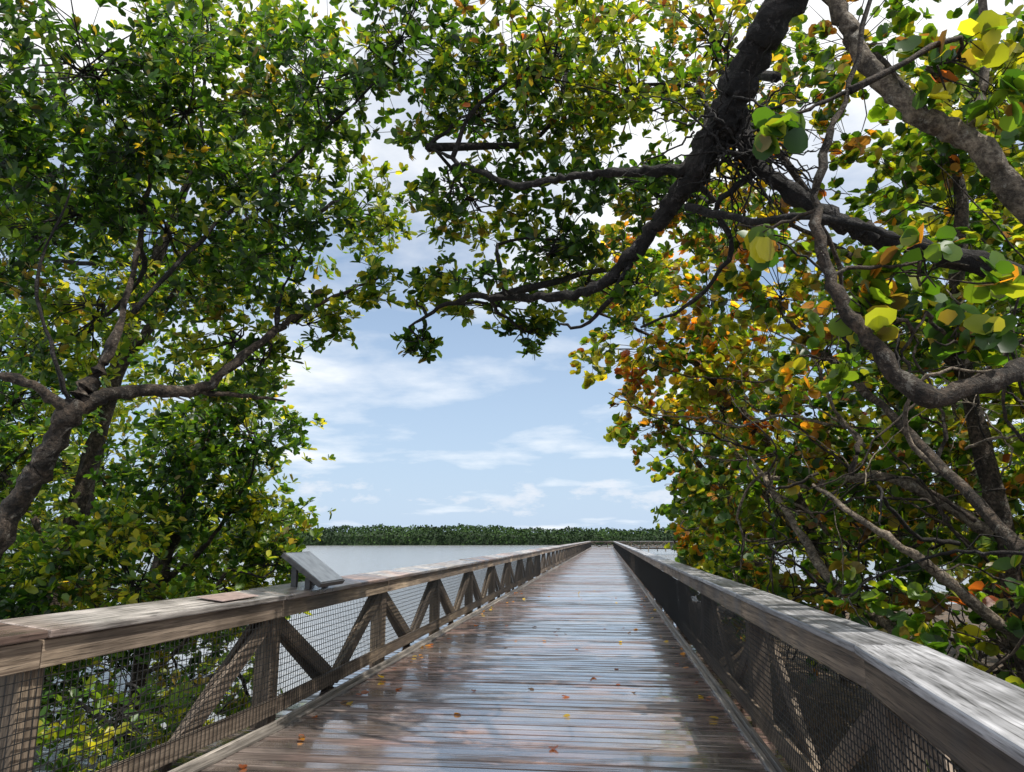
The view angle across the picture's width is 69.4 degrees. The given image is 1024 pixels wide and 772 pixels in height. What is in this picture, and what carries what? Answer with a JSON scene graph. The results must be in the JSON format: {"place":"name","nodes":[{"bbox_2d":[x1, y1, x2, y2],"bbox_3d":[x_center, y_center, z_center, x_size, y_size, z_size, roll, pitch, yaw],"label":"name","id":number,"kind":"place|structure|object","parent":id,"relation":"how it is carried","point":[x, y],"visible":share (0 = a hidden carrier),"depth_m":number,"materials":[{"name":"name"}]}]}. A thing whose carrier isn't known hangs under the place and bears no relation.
{"place":"outdoors","nodes":[
{"label":"outdoors","id":0,"kind":"place"},
{"bbox_2d":[5,545,972,771],"bbox_3d":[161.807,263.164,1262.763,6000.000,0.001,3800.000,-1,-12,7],"label":"water","id":1,"kind":"structure","parent":0,"point":[342,560],"depth_m":53.22,"materials":[{"name":"grey liquid"}]},
{"bbox_2d":[34,658,281,771],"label":"mangrove shrub","id":2,"kind":"object","parent":1,"relation":"in","point":[82,727],"visible":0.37,"depth_m":6.12,"materials":[{"name":"green plant"}]},
{"bbox_2d":[0,284,323,762],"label":"mangrove tree","id":3,"kind":"object","parent":1,"relation":"in","point":[204,452],"visible":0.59,"depth_m":9.13,"materials":[{"name":"green plant"}]},
{"bbox_2d":[0,308,335,685],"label":"mangrove tree","id":4,"kind":"object","parent":1,"relation":"in","point":[121,410],"visible":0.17,"depth_m":14.69,"materials":[{"name":"green plant"}]},
{"bbox_2d":[0,0,405,708],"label":"mangrove tree","id":5,"kind":"object","parent":1,"relation":"in","point":[86,486],"visible":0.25,"depth_m":11.26,"materials":[{"name":"green plant"}]},
{"bbox_2d":[0,0,526,560],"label":"mangrove tree","id":6,"kind":"object","parent":1,"relation":"in","point":[160,60],"visible":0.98,"depth_m":7.10,"materials":[{"name":"green plant"}]},
{"bbox_2d":[17,523,852,545],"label":"distant mangrove forest","id":7,"kind":"object","parent":1,"relation":"in","point":[436,535],"visible":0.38,"depth_m":312.36,"materials":[{"name":"green plant"}]},
{"bbox_2d":[0,0,1023,532],"label":"sky","id":8,"kind":"structure","parent":0,"point":[483,433],"materials":[{"name":"blue"}]},
{"bbox_2d":[689,603,1008,771],"bbox_3d":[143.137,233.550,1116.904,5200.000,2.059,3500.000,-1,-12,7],"label":"ground","id":9,"kind":"structure","parent":0,"point":[992,660],"depth_m":11.27,"materials":[{"name":"brown soil"}]},
{"bbox_2d":[151,547,793,771],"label":"boardwalk","id":10,"kind":"structure","parent":9,"relation":"on","point":[435,713],"depth_m":7.05,"materials":[{"name":"brown wood"}]},
{"bbox_2d":[0,541,590,771],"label":"boardwalk railing","id":11,"kind":"object","parent":10,"relation":"attached to","point":[32,648],"visible":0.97,"depth_m":5.62,"materials":[{"name":"brown wood"}]},
{"bbox_2d":[196,592,258,601],"bbox_3d":[-2.234,1.661,5.835,0.219,0.034,0.550,-2,-12,9],"label":"memorial plaque","id":12,"kind":"object","parent":11,"relation":"on","point":[223,597],"visible":1,"depth_m":5.79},
{"bbox_2d":[281,552,344,588],"bbox_3d":[-1.972,1.831,7.361,0.423,0.347,0.650,-1,-12,7],"label":"interpretive sign","id":13,"kind":"object","parent":11,"relation":"attached to","point":[313,569],"visible":0.96,"depth_m":7.18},
{"bbox_2d":[238,591,717,767],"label":"fallen leaves","id":14,"kind":"object","parent":10,"relation":"on","point":[301,736],"visible":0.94,"depth_m":7.62,"materials":[{"name":"orange plant"}]},
{"bbox_2d":[591,541,674,550],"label":"boardwalk railing","id":15,"kind":"object","parent":10,"relation":"attached to","point":[640,542],"visible":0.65,"depth_m":135.29,"materials":[{"name":"brown wood"}]},
{"bbox_2d":[616,541,672,551],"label":"boardwalk railing","id":16,"kind":"object","parent":10,"relation":"attached to","point":[648,546],"visible":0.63,"depth_m":131.37,"materials":[{"name":"grey wood"}]},
{"bbox_2d":[613,541,1023,771],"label":"boardwalk railing","id":17,"kind":"object","parent":10,"relation":"attached to","point":[937,710],"visible":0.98,"depth_m":3.80,"materials":[{"name":"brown wood"}]},
{"bbox_2d":[347,0,1023,408],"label":"mangrove tree","id":18,"kind":"object","parent":9,"relation":"on","point":[723,122],"visible":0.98,"depth_m":6.68,"materials":[{"name":"green plant"}]},
{"bbox_2d":[736,10,1023,372],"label":"sea grape spray","id":19,"kind":"object","parent":18,"relation":"attached to","point":[877,304],"visible":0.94,"depth_m":4.17,"materials":[{"name":"green plant"}]},
{"bbox_2d":[603,302,886,617],"bbox_3d":[6.380,2.614,21.013,7.462,8.102,12.270,-1,-12,7],"label":"sea grape tree","id":20,"kind":"object","parent":9,"relation":"on","point":[623,433],"visible":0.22,"depth_m":17.77,"materials":[{"name":"green plant"}]},
{"bbox_2d":[563,216,1023,722],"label":"sea grape tree","id":21,"kind":"object","parent":9,"relation":"on","point":[701,488],"visible":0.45,"depth_m":12.23,"materials":[{"name":"green plant"}]},
{"bbox_2d":[623,0,1023,771],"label":"sea grape tree","id":22,"kind":"object","parent":9,"relation":"on","point":[945,502],"visible":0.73,"depth_m":7.89,"materials":[{"name":"green plant"}]},
{"bbox_2d":[734,3,1023,680],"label":"sea grape tree","id":23,"kind":"object","parent":9,"relation":"on","point":[881,110],"visible":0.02,"depth_m":11.19,"materials":[{"name":"green plant"}]},
{"bbox_2d":[903,525,1018,544],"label":"distant mangrove forest","id":24,"kind":"object","parent":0,"point":[942,539],"visible":0.02,"depth_m":302.45,"materials":[{"name":"green plant"}]}
]}

